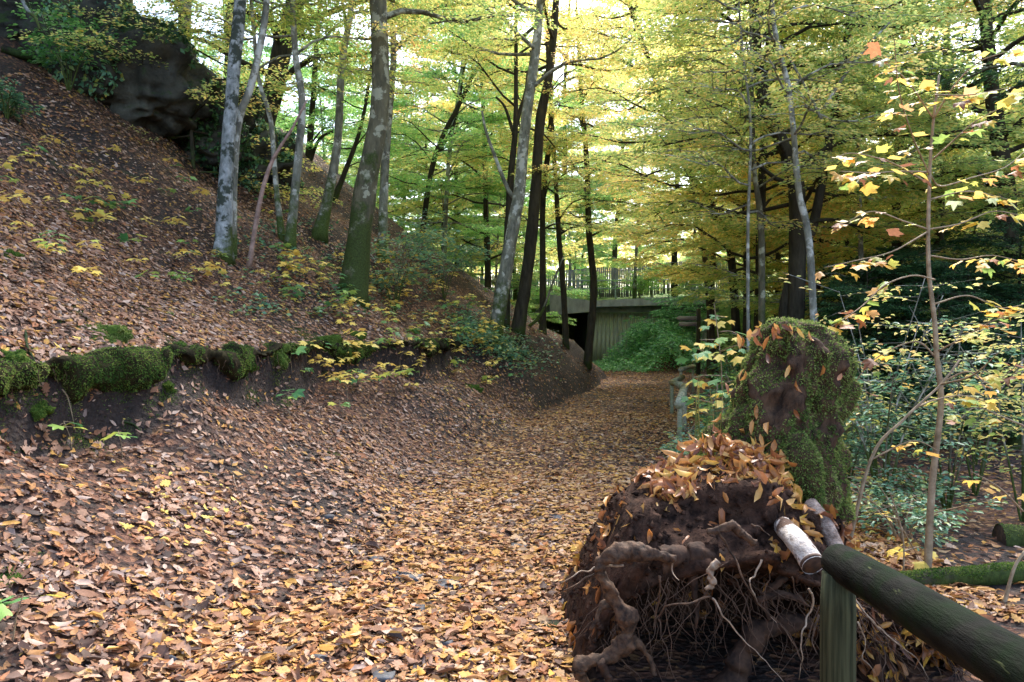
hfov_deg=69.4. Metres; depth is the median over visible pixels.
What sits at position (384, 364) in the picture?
maple seedling
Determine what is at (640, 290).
verge bush
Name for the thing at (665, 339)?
bramble thicket
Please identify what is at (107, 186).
maple seedling
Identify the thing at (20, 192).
maple seedling
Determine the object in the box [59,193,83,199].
maple seedling
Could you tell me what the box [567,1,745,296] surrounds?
hornbeam tree
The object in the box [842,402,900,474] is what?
hazel shrub
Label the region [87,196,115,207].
maple seedling
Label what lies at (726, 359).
hazel shrub
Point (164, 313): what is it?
moss clump
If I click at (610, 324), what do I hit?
concrete bridge
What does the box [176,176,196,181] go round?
maple seedling
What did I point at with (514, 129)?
slender tree
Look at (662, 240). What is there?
hornbeam tree
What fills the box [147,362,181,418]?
moss clump
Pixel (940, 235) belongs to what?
slender tree
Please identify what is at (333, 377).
maple seedling
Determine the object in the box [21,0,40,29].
fallen branch
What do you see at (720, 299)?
hornbeam tree
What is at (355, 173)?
hornbeam tree
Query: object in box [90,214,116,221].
maple seedling
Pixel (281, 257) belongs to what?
maple seedling
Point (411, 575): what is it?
path stone
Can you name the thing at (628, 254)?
woods
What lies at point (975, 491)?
beech shrub
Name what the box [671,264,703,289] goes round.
verge bush
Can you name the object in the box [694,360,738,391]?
hazel shrub
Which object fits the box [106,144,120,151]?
maple seedling
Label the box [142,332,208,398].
moss clump
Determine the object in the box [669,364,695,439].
log railing
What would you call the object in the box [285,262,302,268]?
maple seedling
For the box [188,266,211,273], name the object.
maple seedling
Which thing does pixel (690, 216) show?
roadside tree
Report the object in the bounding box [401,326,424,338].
moss clump
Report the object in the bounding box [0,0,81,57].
shrub
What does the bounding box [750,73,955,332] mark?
hornbeam tree
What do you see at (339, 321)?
maple seedling
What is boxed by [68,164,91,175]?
maple seedling
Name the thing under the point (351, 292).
maple seedling
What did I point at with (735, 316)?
bowed tree
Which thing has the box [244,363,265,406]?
moss clump
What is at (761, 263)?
slender tree
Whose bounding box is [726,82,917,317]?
hornbeam tree
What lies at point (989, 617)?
fallen leaf
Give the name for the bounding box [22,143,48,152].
maple seedling
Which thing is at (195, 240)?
maple seedling
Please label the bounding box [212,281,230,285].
maple seedling
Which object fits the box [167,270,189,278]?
maple seedling
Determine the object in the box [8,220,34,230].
maple seedling
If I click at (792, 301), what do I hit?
twin tree
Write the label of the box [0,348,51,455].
moss clump
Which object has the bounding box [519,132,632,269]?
roadside tree
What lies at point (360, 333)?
maple seedling
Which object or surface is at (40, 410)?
moss clump
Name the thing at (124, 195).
maple seedling
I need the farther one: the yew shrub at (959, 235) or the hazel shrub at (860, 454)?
the yew shrub at (959, 235)
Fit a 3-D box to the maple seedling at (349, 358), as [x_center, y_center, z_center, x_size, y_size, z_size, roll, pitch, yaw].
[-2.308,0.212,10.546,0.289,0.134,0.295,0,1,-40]
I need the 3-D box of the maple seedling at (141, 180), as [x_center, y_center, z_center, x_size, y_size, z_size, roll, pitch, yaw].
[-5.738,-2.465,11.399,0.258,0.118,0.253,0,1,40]
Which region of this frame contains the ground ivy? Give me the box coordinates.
[212,217,562,380]
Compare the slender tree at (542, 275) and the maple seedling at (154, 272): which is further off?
the slender tree at (542, 275)
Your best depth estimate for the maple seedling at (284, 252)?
12.36 m
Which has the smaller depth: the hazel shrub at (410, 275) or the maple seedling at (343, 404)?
the maple seedling at (343, 404)
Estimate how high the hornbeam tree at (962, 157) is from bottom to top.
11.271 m
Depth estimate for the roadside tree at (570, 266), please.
48.51 m
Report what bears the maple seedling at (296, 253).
on the ground
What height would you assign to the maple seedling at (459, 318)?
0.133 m
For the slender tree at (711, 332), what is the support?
on the ground
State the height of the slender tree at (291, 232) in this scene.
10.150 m
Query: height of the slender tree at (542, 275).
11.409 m
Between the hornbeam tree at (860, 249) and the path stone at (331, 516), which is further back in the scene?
the hornbeam tree at (860, 249)
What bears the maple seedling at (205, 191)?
on the ground
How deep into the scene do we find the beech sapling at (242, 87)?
13.94 m
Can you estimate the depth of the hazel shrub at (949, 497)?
6.75 m
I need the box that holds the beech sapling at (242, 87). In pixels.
[13,0,352,207]
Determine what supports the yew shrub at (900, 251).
on the ground
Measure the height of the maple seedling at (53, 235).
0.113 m
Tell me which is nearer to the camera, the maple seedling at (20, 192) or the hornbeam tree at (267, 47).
the maple seedling at (20, 192)
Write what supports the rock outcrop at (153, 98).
on the ground
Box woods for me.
[388,196,1021,289]
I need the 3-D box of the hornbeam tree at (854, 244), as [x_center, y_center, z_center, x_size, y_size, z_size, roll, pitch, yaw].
[11.168,-4.008,26.162,7.582,11.584,6.988,0,0,7]
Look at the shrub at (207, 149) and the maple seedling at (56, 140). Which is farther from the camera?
the shrub at (207, 149)
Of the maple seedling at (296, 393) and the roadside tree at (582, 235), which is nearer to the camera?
the maple seedling at (296, 393)
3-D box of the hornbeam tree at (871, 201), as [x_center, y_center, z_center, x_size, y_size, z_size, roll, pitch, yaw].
[14.610,-5.024,30.493,8.946,13.668,8.245,0,1,36]
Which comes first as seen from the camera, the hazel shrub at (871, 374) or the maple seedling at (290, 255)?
the hazel shrub at (871, 374)
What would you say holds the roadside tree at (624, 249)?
on the ground
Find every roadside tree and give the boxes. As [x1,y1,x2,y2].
[295,124,342,169]
[392,133,453,215]
[410,142,492,269]
[436,164,519,276]
[451,198,521,278]
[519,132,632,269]
[520,97,628,289]
[548,162,624,264]
[610,147,682,275]
[641,116,736,289]
[677,171,729,268]
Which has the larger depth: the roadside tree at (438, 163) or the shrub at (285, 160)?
the roadside tree at (438, 163)
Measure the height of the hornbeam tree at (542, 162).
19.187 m
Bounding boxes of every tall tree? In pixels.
[178,0,191,43]
[223,2,233,78]
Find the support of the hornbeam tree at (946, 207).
on the ground
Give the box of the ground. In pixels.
[0,36,1023,681]
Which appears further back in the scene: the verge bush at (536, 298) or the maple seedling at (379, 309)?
the verge bush at (536, 298)
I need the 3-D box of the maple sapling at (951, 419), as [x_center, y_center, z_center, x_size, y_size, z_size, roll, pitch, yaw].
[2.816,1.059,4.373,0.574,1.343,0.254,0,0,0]
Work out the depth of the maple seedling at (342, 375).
9.55 m
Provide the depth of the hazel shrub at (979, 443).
9.46 m
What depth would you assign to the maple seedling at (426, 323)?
13.47 m
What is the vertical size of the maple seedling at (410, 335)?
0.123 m
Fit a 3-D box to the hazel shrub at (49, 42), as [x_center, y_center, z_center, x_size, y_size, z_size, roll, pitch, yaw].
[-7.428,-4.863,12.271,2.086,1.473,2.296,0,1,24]
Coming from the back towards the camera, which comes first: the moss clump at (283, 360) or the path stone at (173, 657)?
the moss clump at (283, 360)
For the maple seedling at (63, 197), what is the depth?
8.82 m
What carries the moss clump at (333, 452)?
on the ground
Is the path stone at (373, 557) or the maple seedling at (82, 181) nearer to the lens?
the path stone at (373, 557)
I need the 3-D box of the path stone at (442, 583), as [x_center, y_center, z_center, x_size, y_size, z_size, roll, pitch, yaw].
[-0.424,1.624,4.900,0.205,0.067,0.172,0,0,0]
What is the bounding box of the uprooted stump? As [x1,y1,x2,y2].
[542,316,975,681]
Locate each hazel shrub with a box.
[0,77,44,121]
[3,0,136,90]
[335,217,459,311]
[400,205,497,298]
[619,310,679,347]
[645,293,730,341]
[655,422,705,457]
[680,370,740,424]
[687,386,730,434]
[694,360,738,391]
[702,341,742,379]
[708,350,746,395]
[842,315,999,511]
[842,367,917,481]
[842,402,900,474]
[846,472,1008,550]
[850,462,999,523]
[853,351,967,457]
[856,325,1023,510]
[894,357,1023,464]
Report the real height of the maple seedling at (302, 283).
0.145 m
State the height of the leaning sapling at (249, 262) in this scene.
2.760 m
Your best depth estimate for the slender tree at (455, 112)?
23.88 m
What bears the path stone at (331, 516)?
on the ground
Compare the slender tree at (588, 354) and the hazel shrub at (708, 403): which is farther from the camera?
the slender tree at (588, 354)
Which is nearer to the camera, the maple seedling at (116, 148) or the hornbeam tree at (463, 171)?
the maple seedling at (116, 148)
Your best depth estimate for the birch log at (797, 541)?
3.18 m
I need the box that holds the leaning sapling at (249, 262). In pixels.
[246,99,307,267]
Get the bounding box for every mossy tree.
[337,0,556,308]
[825,0,1023,414]
[892,0,1023,449]
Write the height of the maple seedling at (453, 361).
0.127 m
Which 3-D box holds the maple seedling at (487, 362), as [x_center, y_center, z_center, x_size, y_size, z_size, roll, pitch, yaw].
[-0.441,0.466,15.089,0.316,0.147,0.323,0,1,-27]
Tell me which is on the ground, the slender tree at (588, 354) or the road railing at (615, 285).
the slender tree at (588, 354)
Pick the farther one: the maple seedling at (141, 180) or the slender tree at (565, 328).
the slender tree at (565, 328)
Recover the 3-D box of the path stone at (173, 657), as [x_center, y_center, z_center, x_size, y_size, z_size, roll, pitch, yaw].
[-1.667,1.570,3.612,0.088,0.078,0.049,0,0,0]
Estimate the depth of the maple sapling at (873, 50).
4.92 m
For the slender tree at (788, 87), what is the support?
on the ground
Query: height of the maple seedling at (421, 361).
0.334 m
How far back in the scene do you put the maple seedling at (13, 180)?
8.37 m
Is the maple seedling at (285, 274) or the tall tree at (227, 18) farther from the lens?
the tall tree at (227, 18)
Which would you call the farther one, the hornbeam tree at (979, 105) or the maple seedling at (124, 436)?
the hornbeam tree at (979, 105)
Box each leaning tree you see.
[354,0,672,336]
[457,0,676,337]
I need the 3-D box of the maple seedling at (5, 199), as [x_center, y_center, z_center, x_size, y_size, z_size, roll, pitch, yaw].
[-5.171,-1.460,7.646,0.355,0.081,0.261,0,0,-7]
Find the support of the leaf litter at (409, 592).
on the ground
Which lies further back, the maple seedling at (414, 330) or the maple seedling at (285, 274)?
the maple seedling at (414, 330)
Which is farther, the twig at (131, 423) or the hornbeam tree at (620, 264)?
the hornbeam tree at (620, 264)
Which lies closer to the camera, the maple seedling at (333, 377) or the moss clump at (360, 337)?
the maple seedling at (333, 377)
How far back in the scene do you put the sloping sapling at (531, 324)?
20.96 m
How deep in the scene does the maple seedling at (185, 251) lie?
10.08 m
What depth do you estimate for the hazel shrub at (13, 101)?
10.47 m
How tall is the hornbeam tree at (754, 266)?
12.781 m
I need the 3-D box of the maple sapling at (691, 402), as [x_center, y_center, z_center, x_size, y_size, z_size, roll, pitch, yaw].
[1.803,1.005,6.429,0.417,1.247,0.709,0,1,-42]
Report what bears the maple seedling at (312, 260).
on the ground
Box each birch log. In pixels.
[774,517,821,573]
[804,498,843,546]
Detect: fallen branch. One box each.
[1,44,46,64]
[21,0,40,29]
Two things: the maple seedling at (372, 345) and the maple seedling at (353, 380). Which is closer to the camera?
the maple seedling at (353, 380)
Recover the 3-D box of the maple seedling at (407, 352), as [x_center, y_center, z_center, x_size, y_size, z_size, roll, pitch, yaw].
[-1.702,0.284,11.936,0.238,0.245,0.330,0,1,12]
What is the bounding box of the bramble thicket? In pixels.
[592,317,723,373]
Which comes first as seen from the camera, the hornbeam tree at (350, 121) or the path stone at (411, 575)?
the path stone at (411, 575)
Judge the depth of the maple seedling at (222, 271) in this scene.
10.24 m
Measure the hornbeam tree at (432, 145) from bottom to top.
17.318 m
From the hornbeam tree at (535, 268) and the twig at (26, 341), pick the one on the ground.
the hornbeam tree at (535, 268)
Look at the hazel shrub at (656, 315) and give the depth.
35.25 m
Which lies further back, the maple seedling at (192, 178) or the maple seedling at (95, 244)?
the maple seedling at (192, 178)
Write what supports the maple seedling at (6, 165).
on the ground
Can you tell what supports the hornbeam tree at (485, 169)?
on the ground
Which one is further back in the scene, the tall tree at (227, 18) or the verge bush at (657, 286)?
the verge bush at (657, 286)
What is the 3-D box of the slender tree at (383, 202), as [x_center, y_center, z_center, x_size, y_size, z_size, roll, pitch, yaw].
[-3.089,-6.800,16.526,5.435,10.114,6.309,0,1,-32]
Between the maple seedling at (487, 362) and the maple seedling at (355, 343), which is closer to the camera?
the maple seedling at (355, 343)
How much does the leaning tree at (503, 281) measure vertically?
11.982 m
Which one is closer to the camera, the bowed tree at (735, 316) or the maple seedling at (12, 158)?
the maple seedling at (12, 158)
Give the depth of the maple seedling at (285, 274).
11.51 m
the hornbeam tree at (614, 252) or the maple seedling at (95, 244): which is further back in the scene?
the hornbeam tree at (614, 252)
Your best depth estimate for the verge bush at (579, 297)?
40.78 m
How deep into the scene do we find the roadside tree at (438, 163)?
56.25 m
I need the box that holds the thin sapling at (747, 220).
[629,0,909,351]
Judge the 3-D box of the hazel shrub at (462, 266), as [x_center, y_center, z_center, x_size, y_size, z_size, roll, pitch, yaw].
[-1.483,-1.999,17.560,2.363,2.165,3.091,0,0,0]
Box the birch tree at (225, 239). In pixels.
[212,0,505,265]
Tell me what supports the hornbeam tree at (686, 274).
on the ground
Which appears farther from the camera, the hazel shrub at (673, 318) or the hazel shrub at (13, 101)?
the hazel shrub at (673, 318)
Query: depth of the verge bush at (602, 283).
43.65 m
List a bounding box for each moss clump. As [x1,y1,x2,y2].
[0,248,39,262]
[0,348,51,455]
[0,551,46,593]
[7,354,68,448]
[30,334,124,455]
[44,303,165,429]
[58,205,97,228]
[71,337,162,444]
[137,302,175,322]
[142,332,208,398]
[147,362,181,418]
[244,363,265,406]
[246,335,297,408]
[260,309,361,394]
[325,447,340,457]
[337,326,372,357]
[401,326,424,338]
[457,380,483,393]
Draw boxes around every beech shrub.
[773,272,999,498]
[872,303,1023,495]
[906,316,1023,521]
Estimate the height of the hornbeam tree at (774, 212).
9.980 m
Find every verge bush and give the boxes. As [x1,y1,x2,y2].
[510,273,547,296]
[531,290,559,304]
[549,286,599,299]
[574,269,611,297]
[610,267,660,297]
[630,261,680,297]
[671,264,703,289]
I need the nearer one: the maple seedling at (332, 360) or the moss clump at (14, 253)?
the moss clump at (14, 253)
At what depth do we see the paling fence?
46.95 m
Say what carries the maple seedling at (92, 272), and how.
on the ground
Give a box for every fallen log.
[898,561,1023,586]
[992,523,1023,546]
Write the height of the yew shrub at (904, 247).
4.346 m
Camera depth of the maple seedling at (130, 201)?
10.11 m
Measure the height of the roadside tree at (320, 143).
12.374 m
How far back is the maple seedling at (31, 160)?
9.35 m
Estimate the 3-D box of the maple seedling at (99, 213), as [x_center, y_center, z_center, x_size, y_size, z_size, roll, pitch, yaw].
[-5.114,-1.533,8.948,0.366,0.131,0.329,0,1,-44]
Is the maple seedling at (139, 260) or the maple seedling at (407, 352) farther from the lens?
the maple seedling at (407, 352)
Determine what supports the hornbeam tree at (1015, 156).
on the ground
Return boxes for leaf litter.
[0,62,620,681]
[57,352,1023,681]
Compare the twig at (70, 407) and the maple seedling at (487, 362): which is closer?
the twig at (70, 407)
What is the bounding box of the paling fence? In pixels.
[476,260,728,297]
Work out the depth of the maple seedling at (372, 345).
11.06 m
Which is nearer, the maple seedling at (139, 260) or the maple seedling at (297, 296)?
the maple seedling at (139, 260)
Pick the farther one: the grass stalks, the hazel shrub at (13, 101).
the hazel shrub at (13, 101)
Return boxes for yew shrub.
[804,251,951,414]
[807,232,985,389]
[807,284,967,448]
[841,245,1023,405]
[844,280,1023,443]
[859,257,1023,439]
[905,217,1023,406]
[905,221,1023,388]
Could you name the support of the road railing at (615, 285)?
on the concrete bridge
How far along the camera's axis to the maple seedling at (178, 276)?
8.78 m
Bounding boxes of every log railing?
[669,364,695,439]
[820,544,1023,681]
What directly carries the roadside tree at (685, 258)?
on the ground
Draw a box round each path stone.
[169,655,177,660]
[310,654,328,664]
[324,514,334,519]
[368,556,384,564]
[372,669,396,681]
[387,571,422,581]
[411,604,424,612]
[435,579,462,589]
[441,639,452,647]
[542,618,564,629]
[547,514,565,519]
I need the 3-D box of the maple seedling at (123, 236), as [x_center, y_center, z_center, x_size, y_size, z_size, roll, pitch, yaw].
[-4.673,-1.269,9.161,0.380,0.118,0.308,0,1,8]
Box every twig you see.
[24,330,41,386]
[62,389,75,431]
[124,421,142,433]
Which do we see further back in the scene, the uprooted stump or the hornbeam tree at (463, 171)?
the hornbeam tree at (463, 171)
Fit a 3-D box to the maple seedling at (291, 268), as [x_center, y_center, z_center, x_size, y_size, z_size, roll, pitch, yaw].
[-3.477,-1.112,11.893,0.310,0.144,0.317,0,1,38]
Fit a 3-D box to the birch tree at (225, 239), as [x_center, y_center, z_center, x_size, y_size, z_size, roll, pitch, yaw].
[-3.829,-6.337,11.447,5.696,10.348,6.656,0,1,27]
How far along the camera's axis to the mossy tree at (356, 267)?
12.88 m
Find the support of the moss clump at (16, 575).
on the ground
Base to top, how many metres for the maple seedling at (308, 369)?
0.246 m
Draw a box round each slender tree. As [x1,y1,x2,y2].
[109,0,443,251]
[133,0,419,241]
[205,0,411,161]
[264,0,467,202]
[295,0,470,243]
[308,0,544,264]
[330,0,568,243]
[397,0,635,328]
[439,0,629,335]
[479,34,649,349]
[505,0,703,368]
[571,0,942,327]
[585,6,776,379]
[631,0,978,321]
[803,0,1023,354]
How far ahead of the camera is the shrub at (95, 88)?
12.91 m
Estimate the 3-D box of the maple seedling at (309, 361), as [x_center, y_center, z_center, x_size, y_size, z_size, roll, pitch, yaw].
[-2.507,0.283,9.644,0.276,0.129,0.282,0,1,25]
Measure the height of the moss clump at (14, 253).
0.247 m
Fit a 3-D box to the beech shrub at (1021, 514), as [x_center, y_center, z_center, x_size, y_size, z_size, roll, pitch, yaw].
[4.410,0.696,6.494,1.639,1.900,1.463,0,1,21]
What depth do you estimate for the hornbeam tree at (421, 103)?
40.81 m
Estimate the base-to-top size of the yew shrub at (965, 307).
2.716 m
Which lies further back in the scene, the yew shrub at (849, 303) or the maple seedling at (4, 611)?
the yew shrub at (849, 303)
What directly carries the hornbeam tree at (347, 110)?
on the ground
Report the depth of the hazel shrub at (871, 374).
9.42 m
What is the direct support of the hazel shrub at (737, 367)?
on the ground
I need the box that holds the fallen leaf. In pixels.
[979,614,994,620]
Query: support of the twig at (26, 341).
on the turf overhang
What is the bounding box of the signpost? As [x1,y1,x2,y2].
[676,309,700,375]
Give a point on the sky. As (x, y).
(144, 4)
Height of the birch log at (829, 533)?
0.231 m
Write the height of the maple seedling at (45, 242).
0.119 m
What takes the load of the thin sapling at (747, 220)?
on the ground
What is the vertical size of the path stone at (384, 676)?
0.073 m
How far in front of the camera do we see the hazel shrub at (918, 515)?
5.66 m
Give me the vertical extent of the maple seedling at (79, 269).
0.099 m
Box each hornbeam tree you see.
[148,0,296,123]
[215,0,369,164]
[272,38,397,214]
[304,75,411,217]
[322,92,443,228]
[325,123,436,243]
[342,56,478,254]
[346,0,583,257]
[349,80,503,277]
[354,0,546,263]
[365,0,608,290]
[379,85,539,307]
[424,23,615,299]
[424,51,605,255]
[426,141,589,325]
[447,133,597,316]
[489,0,657,295]
[544,0,693,295]
[548,83,719,298]
[564,0,856,378]
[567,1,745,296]
[597,0,1023,330]
[611,0,874,351]
[630,45,739,256]
[658,0,1023,399]
[673,10,962,298]
[681,72,839,317]
[682,108,837,317]
[685,21,924,320]
[695,0,1023,387]
[717,139,864,317]
[721,57,912,322]
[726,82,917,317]
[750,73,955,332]
[808,201,959,304]
[820,2,1023,304]
[823,42,962,371]
[865,126,1019,346]
[867,71,1010,250]
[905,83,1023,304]
[933,7,1023,290]
[947,22,1023,301]
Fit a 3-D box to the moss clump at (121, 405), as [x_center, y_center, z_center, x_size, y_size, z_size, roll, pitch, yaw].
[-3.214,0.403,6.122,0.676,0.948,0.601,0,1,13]
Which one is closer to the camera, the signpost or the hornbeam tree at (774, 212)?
the hornbeam tree at (774, 212)
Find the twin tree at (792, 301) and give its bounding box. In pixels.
[615,0,1023,319]
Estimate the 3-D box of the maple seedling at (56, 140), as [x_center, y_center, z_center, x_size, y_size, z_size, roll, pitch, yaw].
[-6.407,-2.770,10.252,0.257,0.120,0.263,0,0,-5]
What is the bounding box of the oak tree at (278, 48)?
[191,0,423,125]
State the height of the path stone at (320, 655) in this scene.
0.079 m
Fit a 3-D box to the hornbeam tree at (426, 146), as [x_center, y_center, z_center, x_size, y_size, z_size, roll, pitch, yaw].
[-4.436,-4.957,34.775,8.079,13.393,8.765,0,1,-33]
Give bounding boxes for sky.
[134,0,1023,286]
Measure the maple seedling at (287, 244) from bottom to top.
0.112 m
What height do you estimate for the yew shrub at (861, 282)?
3.368 m
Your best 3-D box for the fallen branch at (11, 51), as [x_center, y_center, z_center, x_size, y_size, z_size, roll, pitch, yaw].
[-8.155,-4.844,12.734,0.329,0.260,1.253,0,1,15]
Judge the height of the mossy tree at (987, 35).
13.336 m
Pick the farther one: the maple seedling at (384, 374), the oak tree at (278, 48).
the oak tree at (278, 48)
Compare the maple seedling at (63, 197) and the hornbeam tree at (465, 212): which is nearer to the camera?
the maple seedling at (63, 197)
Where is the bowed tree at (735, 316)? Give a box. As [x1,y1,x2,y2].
[503,0,891,370]
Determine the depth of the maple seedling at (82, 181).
9.77 m
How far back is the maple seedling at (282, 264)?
11.69 m
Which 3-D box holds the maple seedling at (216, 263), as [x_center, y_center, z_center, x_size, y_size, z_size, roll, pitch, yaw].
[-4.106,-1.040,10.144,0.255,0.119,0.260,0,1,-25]
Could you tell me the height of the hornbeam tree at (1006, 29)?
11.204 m
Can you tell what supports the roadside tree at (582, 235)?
on the ground
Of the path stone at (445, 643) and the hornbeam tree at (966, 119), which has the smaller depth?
the path stone at (445, 643)
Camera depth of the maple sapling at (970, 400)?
4.70 m
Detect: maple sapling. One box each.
[674,304,747,412]
[680,384,732,419]
[815,38,1023,569]
[848,351,1009,541]
[875,491,937,570]
[945,407,1023,605]
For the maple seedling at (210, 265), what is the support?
on the ground
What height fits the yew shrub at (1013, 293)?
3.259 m
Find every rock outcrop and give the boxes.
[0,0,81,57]
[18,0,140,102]
[86,11,222,140]
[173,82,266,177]
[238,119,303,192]
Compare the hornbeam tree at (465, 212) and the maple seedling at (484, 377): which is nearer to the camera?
the maple seedling at (484, 377)
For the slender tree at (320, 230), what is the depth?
15.60 m
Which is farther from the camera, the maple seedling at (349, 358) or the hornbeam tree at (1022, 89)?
the hornbeam tree at (1022, 89)
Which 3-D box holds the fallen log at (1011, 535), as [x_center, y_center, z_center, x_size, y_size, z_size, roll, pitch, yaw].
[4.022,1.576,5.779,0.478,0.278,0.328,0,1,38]
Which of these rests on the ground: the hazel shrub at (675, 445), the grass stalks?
the hazel shrub at (675, 445)
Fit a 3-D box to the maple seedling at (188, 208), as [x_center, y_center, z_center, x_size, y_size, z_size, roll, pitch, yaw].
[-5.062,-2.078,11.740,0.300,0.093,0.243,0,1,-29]
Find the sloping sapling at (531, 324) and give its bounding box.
[528,255,563,326]
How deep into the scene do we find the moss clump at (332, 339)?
10.39 m
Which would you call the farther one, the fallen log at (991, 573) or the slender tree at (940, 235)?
the slender tree at (940, 235)
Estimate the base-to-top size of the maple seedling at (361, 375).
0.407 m
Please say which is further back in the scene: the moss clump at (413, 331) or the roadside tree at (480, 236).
the roadside tree at (480, 236)
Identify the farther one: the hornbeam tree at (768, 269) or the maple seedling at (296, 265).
the hornbeam tree at (768, 269)
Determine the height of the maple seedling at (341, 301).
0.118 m
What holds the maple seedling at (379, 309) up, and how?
on the ground
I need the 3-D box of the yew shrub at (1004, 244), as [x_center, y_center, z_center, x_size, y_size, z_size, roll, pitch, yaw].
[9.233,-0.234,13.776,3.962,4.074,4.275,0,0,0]
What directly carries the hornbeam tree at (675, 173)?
on the ground
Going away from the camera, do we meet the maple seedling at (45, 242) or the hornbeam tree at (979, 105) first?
the maple seedling at (45, 242)
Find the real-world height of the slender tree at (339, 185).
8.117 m
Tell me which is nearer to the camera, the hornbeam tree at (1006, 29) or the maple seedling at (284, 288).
the maple seedling at (284, 288)
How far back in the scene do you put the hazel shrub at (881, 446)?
6.48 m
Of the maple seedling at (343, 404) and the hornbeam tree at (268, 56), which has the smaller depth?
the maple seedling at (343, 404)
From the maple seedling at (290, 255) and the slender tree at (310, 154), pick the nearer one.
the maple seedling at (290, 255)
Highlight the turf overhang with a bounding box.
[0,337,461,408]
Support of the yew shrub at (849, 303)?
on the ground
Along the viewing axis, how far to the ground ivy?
15.86 m
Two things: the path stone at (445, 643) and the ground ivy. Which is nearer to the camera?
the path stone at (445, 643)
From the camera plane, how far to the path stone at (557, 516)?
6.70 m
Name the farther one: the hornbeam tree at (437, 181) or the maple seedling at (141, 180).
the hornbeam tree at (437, 181)
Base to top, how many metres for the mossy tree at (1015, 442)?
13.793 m
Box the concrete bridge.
[535,294,719,364]
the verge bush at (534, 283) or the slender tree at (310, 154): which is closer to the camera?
the slender tree at (310, 154)
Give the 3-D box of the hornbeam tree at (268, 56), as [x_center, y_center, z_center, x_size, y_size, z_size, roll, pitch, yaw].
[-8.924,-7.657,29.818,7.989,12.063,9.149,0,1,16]
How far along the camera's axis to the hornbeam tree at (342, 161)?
39.16 m
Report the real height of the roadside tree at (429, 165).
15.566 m
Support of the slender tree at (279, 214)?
on the ground
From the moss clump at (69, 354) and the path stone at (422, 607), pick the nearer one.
the path stone at (422, 607)
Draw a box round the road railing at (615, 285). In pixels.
[512,279,727,298]
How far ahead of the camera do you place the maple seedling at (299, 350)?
8.89 m
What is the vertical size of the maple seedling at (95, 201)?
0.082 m
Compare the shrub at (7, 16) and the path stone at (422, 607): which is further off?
the shrub at (7, 16)
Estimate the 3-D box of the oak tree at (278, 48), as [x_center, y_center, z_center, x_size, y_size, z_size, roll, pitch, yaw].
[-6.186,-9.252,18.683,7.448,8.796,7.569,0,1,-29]
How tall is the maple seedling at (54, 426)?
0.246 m
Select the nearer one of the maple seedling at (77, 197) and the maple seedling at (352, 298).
the maple seedling at (77, 197)
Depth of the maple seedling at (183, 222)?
10.64 m
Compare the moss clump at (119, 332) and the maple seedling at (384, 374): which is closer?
the moss clump at (119, 332)
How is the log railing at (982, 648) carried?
on the ground
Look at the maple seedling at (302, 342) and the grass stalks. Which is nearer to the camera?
the grass stalks
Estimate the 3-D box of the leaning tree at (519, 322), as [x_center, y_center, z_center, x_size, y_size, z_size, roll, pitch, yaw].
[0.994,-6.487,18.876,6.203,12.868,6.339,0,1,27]
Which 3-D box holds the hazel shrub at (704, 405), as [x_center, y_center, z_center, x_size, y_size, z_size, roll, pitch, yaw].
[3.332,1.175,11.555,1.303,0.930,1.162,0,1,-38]
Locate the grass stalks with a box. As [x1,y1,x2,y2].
[694,378,736,455]
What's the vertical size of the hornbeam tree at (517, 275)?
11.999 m
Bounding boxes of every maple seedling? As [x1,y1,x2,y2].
[0,155,18,161]
[0,161,13,169]
[0,175,18,182]
[0,189,25,196]
[0,196,31,204]
[0,593,61,640]
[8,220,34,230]
[17,151,41,162]
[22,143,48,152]
[30,238,65,252]
[36,243,67,253]
[39,230,70,242]
[40,136,60,143]
[44,196,68,202]
[48,421,86,448]
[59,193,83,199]
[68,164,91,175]
[70,208,107,219]
[71,266,103,274]
[72,266,98,276]
[75,179,99,188]
[75,240,103,250]
[83,196,104,203]
[86,167,102,173]
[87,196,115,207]
[88,179,111,189]
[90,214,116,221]
[100,431,136,457]
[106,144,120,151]
[106,192,130,199]
[109,201,131,208]
[116,233,146,242]
[120,199,135,206]
[127,258,147,263]
[130,176,146,183]
[134,270,160,277]
[162,216,188,225]
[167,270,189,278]
[174,274,193,281]
[175,249,201,258]
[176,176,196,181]
[177,239,197,244]
[184,206,201,211]
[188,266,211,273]
[191,187,210,195]
[198,263,215,269]
[203,261,220,269]
[204,268,227,275]
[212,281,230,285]
[270,271,288,276]
[275,243,290,249]
[276,262,296,269]
[276,389,304,415]
[277,254,291,261]
[279,285,303,294]
[280,248,299,254]
[281,293,304,301]
[282,249,300,255]
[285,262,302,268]
[288,254,301,261]
[288,267,306,273]
[290,346,305,368]
[298,282,317,289]
[298,340,324,349]
[300,366,313,374]
[301,258,316,264]
[307,358,330,366]
[318,371,340,380]
[325,358,345,366]
[328,401,350,417]
[330,297,348,303]
[332,372,354,399]
[335,319,356,325]
[337,290,357,297]
[342,340,357,347]
[343,328,366,335]
[343,352,360,360]
[349,297,363,302]
[349,379,372,383]
[358,341,378,357]
[358,371,378,383]
[369,371,391,380]
[374,307,389,313]
[375,338,385,344]
[377,362,396,366]
[386,340,403,344]
[393,368,414,393]
[398,351,413,356]
[405,328,422,333]
[406,334,422,340]
[411,321,429,326]
[412,359,425,374]
[445,300,459,305]
[449,316,462,322]
[450,359,466,364]
[481,375,498,380]
[482,360,496,366]

